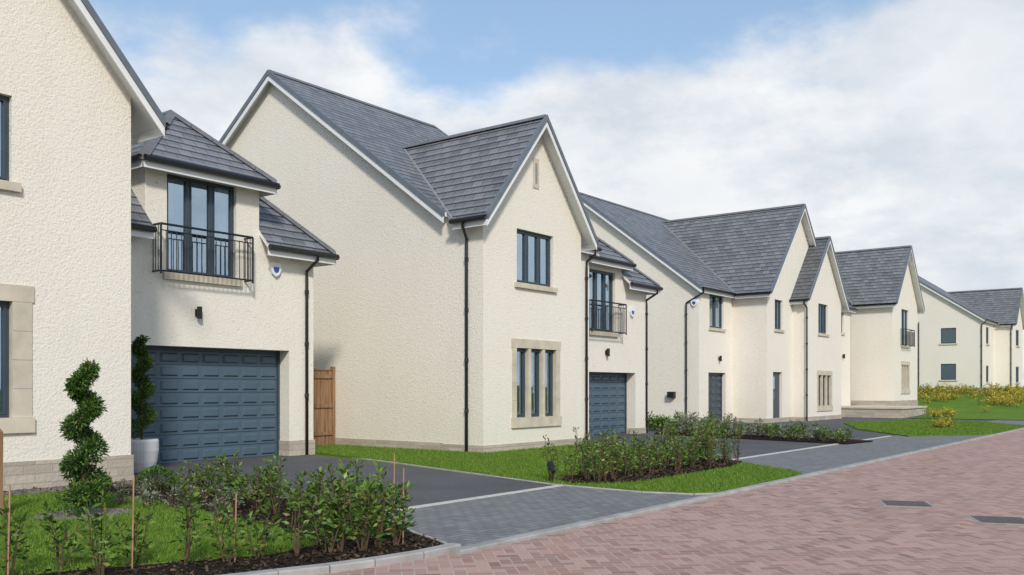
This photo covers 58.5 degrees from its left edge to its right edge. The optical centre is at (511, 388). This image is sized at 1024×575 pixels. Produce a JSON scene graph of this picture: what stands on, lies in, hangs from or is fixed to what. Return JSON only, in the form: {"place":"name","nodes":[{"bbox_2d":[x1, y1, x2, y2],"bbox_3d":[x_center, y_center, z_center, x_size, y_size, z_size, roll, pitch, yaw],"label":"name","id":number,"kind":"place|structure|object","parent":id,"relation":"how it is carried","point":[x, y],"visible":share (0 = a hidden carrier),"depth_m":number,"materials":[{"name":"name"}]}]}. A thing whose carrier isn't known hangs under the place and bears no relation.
{"place":"outdoors","nodes":[
{"label":"outdoors","id":0,"kind":"place"},
{"bbox_2d":[0,490,317,574],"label":"lawn","id":1,"kind":"structure","parent":0,"point":[170,561],"depth_m":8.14,"materials":[{"name":"green plant"}]},
{"bbox_2d":[0,429,2,515],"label":"timber post","id":2,"kind":"object","parent":1,"relation":"on","point":[1,469],"visible":0.7,"depth_m":10.44,"materials":[{"name":"brown wood"}]},
{"bbox_2d":[70,477,245,518],"bbox_3d":[-4.370,1.282,11.275,3.353,0.371,0.857,0,0,37],"label":"lavender bush","id":3,"kind":"object","parent":1,"relation":"on","point":[145,494],"visible":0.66,"depth_m":10.96,"materials":[{"name":"green plant"}]},
{"bbox_2d":[134,455,551,506],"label":"driveway","id":4,"kind":"structure","parent":0,"point":[430,486],"depth_m":15.21,"materials":[{"name":"grey asphalt"}]},
{"bbox_2d":[131,438,158,472],"bbox_3d":[-6.550,1.200,16.173,0.570,0.600,0.570,0,0,37],"label":"planter pot","id":5,"kind":"object","parent":4,"relation":"on","point":[144,451],"visible":0.61,"depth_m":15.96,"materials":[{"name":"grey metal"}]},
{"bbox_2d":[131,334,158,439],"bbox_3d":[-6.559,-0.018,16.175,0.585,1.896,0.629,0,0,37],"label":"spiral topiary","id":6,"kind":"object","parent":5,"relation":"in","point":[144,384],"visible":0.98,"depth_m":16.11,"materials":[{"name":"green plant"}]},
{"bbox_2d":[397,485,562,509],"bbox_3d":[-0.398,1.486,12.447,0.100,0.019,3.944,0,0,37],"label":"drive edging","id":7,"kind":"object","parent":4,"relation":"on","point":[471,498],"visible":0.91,"depth_m":12.36,"materials":[{"name":"concrete"}]},
{"bbox_2d":[321,553,450,574],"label":"road turning","id":8,"kind":"structure","parent":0,"point":[359,571],"depth_m":7.53,"materials":[{"name":"grey concrete"}]},
{"bbox_2d":[88,0,1023,385],"label":"sky","id":9,"kind":"structure","parent":0,"point":[894,123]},
{"bbox_2d":[315,443,801,492],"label":"lawn","id":10,"kind":"structure","parent":0,"point":[735,487],"depth_m":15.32,"materials":[{"name":"plant"}]},
{"bbox_2d":[547,461,555,481],"bbox_3d":[0.627,1.321,14.248,0.110,0.358,0.223,0,0,-21],"label":"garden spotlight","id":11,"kind":"object","parent":10,"relation":"on","point":[551,465],"visible":0.9,"depth_m":14.21,"materials":[{"name":"black metal"}]},
{"bbox_2d":[554,458,741,483],"bbox_3d":[2.667,1.465,16.339,1.450,0.020,5.750,0,0,37],"label":"planting bed","id":12,"kind":"object","parent":10,"relation":"on","point":[636,478],"visible":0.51,"depth_m":15.21,"materials":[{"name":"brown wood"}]},
{"bbox_2d":[541,418,743,482],"bbox_3d":[2.623,1.009,16.378,1.281,0.911,5.740,0,0,37],"label":"hedge","id":13,"kind":"object","parent":12,"relation":"on","point":[612,461],"visible":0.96,"depth_m":15.82,"materials":[{"name":"green plant"}]},
{"bbox_2d":[315,413,930,472],"bbox_3d":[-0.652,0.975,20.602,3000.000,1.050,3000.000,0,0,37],"label":"ground","id":14,"kind":"structure","parent":0,"point":[380,462],"depth_m":18.93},
{"bbox_2d":[0,0,312,462],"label":"walls","id":15,"kind":"structure","parent":14,"relation":"on","point":[76,254],"depth_m":13.93,"materials":[{"name":"beige paint"}]},
{"bbox_2d":[0,95,233,417],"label":"windows","id":16,"kind":"structure","parent":15,"relation":"attached to","point":[4,305],"depth_m":18.08,"materials":[{"name":"plastic"}]},
{"bbox_2d":[0,101,229,411],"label":"glazing","id":17,"kind":"structure","parent":16,"relation":"attached to","point":[176,201],"depth_m":18.35,"materials":[{"name":"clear glass"}]},
{"bbox_2d":[0,0,335,433],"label":"trim","id":18,"kind":"structure","parent":15,"relation":"attached to","point":[20,300],"depth_m":13.51,"materials":[{"name":"white plastic"}]},
{"bbox_2d":[66,0,335,253],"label":"roof","id":19,"kind":"structure","parent":15,"relation":"on","point":[184,140],"depth_m":18.71,"materials":[{"name":"tile"}]},
{"bbox_2d":[152,222,253,283],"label":"balcony","id":20,"kind":"structure","parent":15,"relation":"attached to","point":[207,230],"depth_m":18.08,"materials":[{"name":"black metal"}]},
{"bbox_2d":[131,346,279,463],"bbox_3d":[-6.365,0.345,18.705,0.060,2.330,3.950,0,0,37],"label":"door","id":21,"kind":"structure","parent":15,"relation":"attached to","point":[206,402],"depth_m":18.91,"materials":[{"name":"paint"}]},
{"bbox_2d":[131,122,339,454],"bbox_3d":[-10.816,-1.470,18.593,13.320,5.940,11.930,0,0,37],"label":"rainwater","id":22,"kind":"object","parent":15,"relation":"attached to","point":[166,161],"visible":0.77,"depth_m":19.20,"materials":[{"name":"black plastic"}]},
{"bbox_2d":[195,262,281,318],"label":"wall fixtures","id":23,"kind":"object","parent":15,"relation":"attached to","point":[275,269],"visible":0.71,"depth_m":19.64,"materials":[{"name":"plastic"}]},
{"bbox_2d":[3,439,314,490],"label":"plinth","id":24,"kind":"structure","parent":14,"relation":"on","point":[20,475],"depth_m":13.44,"materials":[{"name":"stone"}]},
{"bbox_2d":[3,480,443,574],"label":"planting bed","id":25,"kind":"object","parent":14,"relation":"on","point":[211,568],"visible":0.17,"depth_m":8.00,"materials":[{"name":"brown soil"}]},
{"bbox_2d":[3,480,153,496],"bbox_3d":[-9.311,1.465,9.499,0.690,0.030,11.840,0,0,37],"label":"gravel border","id":26,"kind":"object","parent":25,"relation":"on","point":[27,491],"visible":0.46,"depth_m":13.07,"materials":[{"name":"grey gravel"}]},
{"bbox_2d":[32,508,129,519],"bbox_3d":[-4.933,1.458,10.545,0.894,0.020,1.084,0,0,37],"label":"gravel ring","id":27,"kind":"object","parent":25,"relation":"on","point":[98,511],"visible":0.43,"depth_m":10.55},
{"bbox_2d":[50,358,111,516],"bbox_3d":[-4.947,0.581,10.537,0.649,1.888,0.661,0,0,37],"label":"spiral topiary","id":28,"kind":"object","parent":27,"relation":"on","point":[76,427],"visible":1,"depth_m":10.46,"materials":[{"name":"green plant"}]},
{"bbox_2d":[60,476,102,508],"bbox_3d":[-4.904,1.196,10.547,0.477,0.397,0.496,0,0,37],"label":"topiary underplanting","id":29,"kind":"object","parent":28,"relation":"attached to","point":[77,483],"visible":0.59,"depth_m":10.46,"materials":[{"name":"green plant"}]},
{"bbox_2d":[91,473,114,487],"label":"box bush","id":30,"kind":"object","parent":25,"relation":"on","point":[110,485],"visible":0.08,"depth_m":13.28,"materials":[{"name":"green plant"}]},
{"bbox_2d":[135,464,179,489],"bbox_3d":[-5.104,1.323,13.131,0.635,0.474,0.658,0,0,3],"label":"box bush","id":31,"kind":"object","parent":25,"relation":"on","point":[169,473],"visible":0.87,"depth_m":13.03,"materials":[{"name":"green plant"}]},
{"bbox_2d":[0,459,416,574],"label":"hedge","id":32,"kind":"object","parent":25,"relation":"on","point":[338,511],"visible":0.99,"depth_m":7.80,"materials":[{"name":"green plant"}]},
{"bbox_2d":[173,447,394,531],"bbox_3d":[-2.649,1.075,10.605,0.820,0.850,4.430,0,0,-45],"label":"hedge","id":33,"kind":"object","parent":25,"relation":"on","point":[232,482],"visible":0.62,"depth_m":10.92,"materials":[{"name":"green plant"}]},
{"bbox_2d":[159,483,447,543],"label":"kerb","id":34,"kind":"structure","parent":14,"relation":"on","point":[439,540],"depth_m":9.18,"materials":[{"name":"concrete"}]},
{"bbox_2d":[313,367,334,445],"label":"timber gate","id":35,"kind":"structure","parent":14,"relation":"on","point":[323,406],"depth_m":23.25,"materials":[{"name":"brown wood"}]},
{"bbox_2d":[222,543,460,574],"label":"kerb","id":36,"kind":"structure","parent":14,"relation":"on","point":[372,562],"depth_m":7.55,"materials":[{"name":"concrete"}]},
{"bbox_2d":[227,83,645,445],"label":"walls","id":37,"kind":"structure","parent":14,"relation":"on","point":[388,316],"depth_m":22.65,"materials":[{"name":"beige paint"}]},
{"bbox_2d":[219,70,659,427],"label":"trim","id":38,"kind":"structure","parent":37,"relation":"attached to","point":[409,189],"depth_m":22.44,"materials":[{"name":"beige stone"}]},
{"bbox_2d":[225,69,660,286],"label":"roof","id":39,"kind":"structure","parent":37,"relation":"on","point":[460,175],"depth_m":23.18,"materials":[{"name":"tile"}]},
{"bbox_2d":[449,214,662,451],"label":"drainpipes","id":40,"kind":"object","parent":37,"relation":"attached to","point":[461,220],"visible":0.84,"depth_m":26.12,"materials":[{"name":"black plastic"}]},
{"bbox_2d":[517,229,612,416],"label":"windows","id":41,"kind":"structure","parent":37,"relation":"attached to","point":[547,238],"depth_m":22.61,"materials":[{"name":"plastic"}]},
{"bbox_2d":[517,233,609,413],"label":"glazing","id":42,"kind":"structure","parent":41,"relation":"attached to","point":[531,259],"depth_m":22.42,"materials":[{"name":"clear glass"}]},
{"bbox_2d":[589,372,626,435],"bbox_3d":[2.776,0.520,28.635,0.060,2.020,3.130,0,0,37],"label":"door","id":43,"kind":"structure","parent":37,"relation":"attached to","point":[607,401],"depth_m":28.98,"materials":[{"name":"paint"}]},
{"bbox_2d":[589,299,626,334],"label":"balcony","id":44,"kind":"structure","parent":37,"relation":"attached to","point":[623,319],"depth_m":27.93,"materials":[{"name":"black metal"}]},
{"bbox_2d":[605,308,634,355],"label":"wall fixtures","id":45,"kind":"object","parent":37,"relation":"attached to","point":[631,314],"visible":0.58,"depth_m":29.32,"materials":[{"name":"plastic"}]},
{"bbox_2d":[335,427,645,452],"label":"plinth","id":46,"kind":"structure","parent":14,"relation":"on","point":[429,445],"depth_m":22.05,"materials":[{"name":"stone"}]},
{"bbox_2d":[331,455,712,494],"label":"kerb","id":47,"kind":"structure","parent":14,"relation":"on","point":[536,481],"depth_m":14.39,"materials":[{"name":"concrete"}]},
{"bbox_2d":[585,206,850,421],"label":"walls","id":48,"kind":"structure","parent":14,"relation":"on","point":[752,348],"depth_m":39.48,"materials":[{"name":"beige paint"}]},
{"bbox_2d":[579,192,852,308],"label":"roof","id":49,"kind":"structure","parent":48,"relation":"on","point":[740,252],"depth_m":41.77,"materials":[{"name":"tile"}]},
{"bbox_2d":[581,197,855,410],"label":"trim","id":50,"kind":"structure","parent":48,"relation":"attached to","point":[653,253],"depth_m":40.33,"materials":[{"name":"beige stone"}]},
{"bbox_2d":[708,372,778,422],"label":"door","id":51,"kind":"structure","parent":48,"relation":"attached to","point":[715,394],"depth_m":39.19,"materials":[{"name":"paint"}]},
{"bbox_2d":[667,299,844,397],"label":"wall fixtures","id":52,"kind":"object","parent":48,"relation":"attached to","point":[694,302],"visible":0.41,"depth_m":37.85,"materials":[{"name":"plastic"}]},
{"bbox_2d":[685,286,857,420],"bbox_3d":[8.736,-1.420,46.964,14.770,5.840,17.100,0,0,37],"label":"rainwater","id":53,"kind":"object","parent":48,"relation":"attached to","point":[749,293],"visible":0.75,"depth_m":38.93,"materials":[{"name":"black plastic"}]},
{"bbox_2d":[709,294,841,405],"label":"windows","id":54,"kind":"structure","parent":48,"relation":"attached to","point":[714,310],"depth_m":40.42,"materials":[{"name":"plastic"}]},
{"bbox_2d":[709,296,827,403],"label":"glazing","id":55,"kind":"structure","parent":54,"relation":"attached to","point":[711,311],"depth_m":39.18,"materials":[{"name":"grey glass"}]},
{"bbox_2d":[451,428,1023,554],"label":"kerb","id":56,"kind":"structure","parent":14,"relation":"on","point":[517,538],"depth_m":11.19,"materials":[{"name":"concrete"}]},
{"bbox_2d":[648,414,841,424],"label":"plinth","id":57,"kind":"structure","parent":14,"relation":"on","point":[774,420],"depth_m":40.62,"materials":[{"name":"stone"}]},
{"bbox_2d":[841,408,925,417],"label":"stonework","id":58,"kind":"object","parent":14,"relation":"on","point":[879,413],"visible":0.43,"depth_m":46.16,"materials":[{"name":"stone"}]},
{"bbox_2d":[841,405,927,408],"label":"coping","id":59,"kind":"object","parent":58,"relation":"on","point":[878,407],"visible":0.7,"depth_m":46.80,"materials":[{"name":"stone"}]},
{"bbox_2d":[851,264,916,400],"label":"walls","id":60,"kind":"structure","parent":14,"relation":"on","point":[879,353],"depth_m":50.69,"materials":[{"name":"beige paint"}]},
{"bbox_2d":[835,245,922,311],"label":"roof","id":61,"kind":"structure","parent":60,"relation":"on","point":[873,275],"depth_m":51.81,"materials":[{"name":"tile"}]},
{"bbox_2d":[848,245,924,393],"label":"trim","id":62,"kind":"structure","parent":60,"relation":"attached to","point":[906,390],"depth_m":51.77,"materials":[{"name":"beige stone"}]},
{"bbox_2d":[852,302,895,306],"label":"rainwater","id":63,"kind":"object","parent":62,"relation":"attached to","point":[874,304],"visible":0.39,"depth_m":50.05,"materials":[{"name":"black plastic"}]},
{"bbox_2d":[901,309,906,388],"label":"windows","id":64,"kind":"structure","parent":60,"relation":"attached to","point":[903,311],"depth_m":52.15,"materials":[{"name":"plastic"}]},
{"bbox_2d":[901,311,905,344],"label":"glazing","id":65,"kind":"structure","parent":64,"relation":"attached to","point":[904,326],"depth_m":52.32,"materials":[{"name":"grey glass"}]},
{"bbox_2d":[902,329,914,346],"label":"balcony","id":66,"kind":"structure","parent":60,"relation":"attached to","point":[913,338],"depth_m":52.19,"materials":[{"name":"black metal"}]},
{"bbox_2d":[851,400,917,405],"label":"plinth","id":67,"kind":"structure","parent":14,"relation":"on","point":[899,403],"depth_m":50.74,"materials":[{"name":"stone"}]},
{"bbox_2d":[917,285,1022,387],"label":"walls","id":68,"kind":"structure","parent":14,"relation":"on","point":[964,353],"depth_m":72.10,"materials":[{"name":"beige paint"}]},
{"bbox_2d":[918,319,1015,387],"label":"rainwater","id":69,"kind":"object","parent":68,"relation":"attached to","point":[1011,324],"visible":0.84,"depth_m":72.79,"materials":[{"name":"black plastic"}]},
{"bbox_2d":[918,276,1023,327],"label":"roof","id":70,"kind":"structure","parent":68,"relation":"on","point":[999,306],"depth_m":74.97,"materials":[{"name":"tile"}]},
{"bbox_2d":[919,277,1023,383],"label":"trim","id":71,"kind":"structure","parent":68,"relation":"attached to","point":[954,302],"depth_m":71.65,"materials":[{"name":"white plastic"}]},
{"bbox_2d":[941,327,1018,382],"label":"windows","id":72,"kind":"structure","parent":68,"relation":"attached to","point":[986,343],"depth_m":71.86,"materials":[{"name":"plastic"}]},
{"bbox_2d":[942,329,1017,381],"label":"glazing","id":73,"kind":"structure","parent":72,"relation":"attached to","point":[948,371],"depth_m":71.65,"materials":[{"name":"grey glass"}]},
{"bbox_2d":[917,385,1023,393],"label":"shrub border","id":74,"kind":"object","parent":14,"relation":"on","point":[1006,389],"visible":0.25,"depth_m":65.72,"materials":[{"name":"yellow plant"}]},
{"bbox_2d":[359,430,1023,574],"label":"road","id":75,"kind":"structure","parent":0,"point":[844,522],"depth_m":9.39,"materials":[{"name":"red brick"}]},
{"bbox_2d":[878,500,934,506],"bbox_3d":[5.093,1.492,11.813,0.600,0.016,0.600,0,0,14],"label":"manhole cover","id":76,"kind":"object","parent":75,"relation":"on","point":[906,503],"visible":1,"depth_m":11.75,"materials":[{"name":"metal"}]},
{"bbox_2d":[967,515,1023,523],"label":"manhole cover","id":77,"kind":"object","parent":75,"relation":"on","point":[999,520],"visible":1,"depth_m":10.32,"materials":[{"name":"metal"}]},
{"bbox_2d":[583,433,828,458],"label":"driveway","id":78,"kind":"structure","parent":0,"point":[753,447],"depth_m":24.10,"materials":[{"name":"grey asphalt"}]},
{"bbox_2d":[733,436,889,459],"bbox_3d":[8.052,1.486,23.516,0.100,0.019,11.994,0,0,37],"label":"drive edging","id":79,"kind":"object","parent":78,"relation":"on","point":[800,449],"visible":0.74,"depth_m":21.68,"materials":[{"name":"concrete"}]},
{"bbox_2d":[389,420,1023,546],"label":"pavement","id":80,"kind":"structure","parent":0,"point":[469,522],"depth_m":11.80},
{"bbox_2d":[648,414,993,439],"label":"driveway","id":81,"kind":"structure","parent":0,"point":[834,424],"depth_m":37.43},
{"bbox_2d":[648,410,732,430],"bbox_3d":[6.335,1.103,33.509,1.330,0.725,6.405,0,0,37],"label":"shrub border","id":82,"kind":"object","parent":81,"relation":"on","point":[658,421],"visible":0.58,"depth_m":31.86,"materials":[{"name":"green plant"}]},
{"bbox_2d":[654,432,872,444],"bbox_3d":[7.194,1.475,27.462,1.770,0.050,7.270,0,0,-39],"label":"planting bed","id":83,"kind":"object","parent":81,"relation":"on","point":[805,439],"visible":0.65,"depth_m":25.77,"materials":[{"name":"brown soil"}]},
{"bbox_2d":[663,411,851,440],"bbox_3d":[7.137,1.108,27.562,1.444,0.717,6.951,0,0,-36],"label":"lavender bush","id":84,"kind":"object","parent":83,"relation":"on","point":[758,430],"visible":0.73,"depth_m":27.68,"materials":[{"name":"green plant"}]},
{"bbox_2d":[669,411,854,441],"bbox_3d":[7.230,1.104,27.347,1.511,0.724,6.600,0,0,-35],"label":"hedge","id":85,"kind":"object","parent":83,"relation":"on","point":[795,430],"visible":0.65,"depth_m":25.96,"materials":[{"name":"green plant"}]},
{"bbox_2d":[844,419,1023,436],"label":"lawn","id":86,"kind":"structure","parent":0,"point":[920,435],"depth_m":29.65,"materials":[{"name":"plant"}]},
{"bbox_2d":[922,404,956,427],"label":"shrub","id":87,"kind":"object","parent":86,"relation":"on","point":[942,422],"visible":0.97,"depth_m":44.28,"materials":[{"name":"yellow plant"}]},
{"bbox_2d":[917,394,985,412],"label":"lawn","id":88,"kind":"structure","parent":0,"point":[951,403],"depth_m":56.86,"materials":[{"name":"green plant"}]},
{"bbox_2d":[911,394,1023,419],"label":"lawn","id":89,"kind":"structure","parent":0,"point":[973,409],"depth_m":48.82,"materials":[{"name":"green plant"}]},
{"bbox_2d":[917,382,1023,411],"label":"shrub border","id":90,"kind":"object","parent":89,"relation":"on","point":[1011,397],"visible":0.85,"depth_m":59.04,"materials":[{"name":"yellow plant"}]}
]}

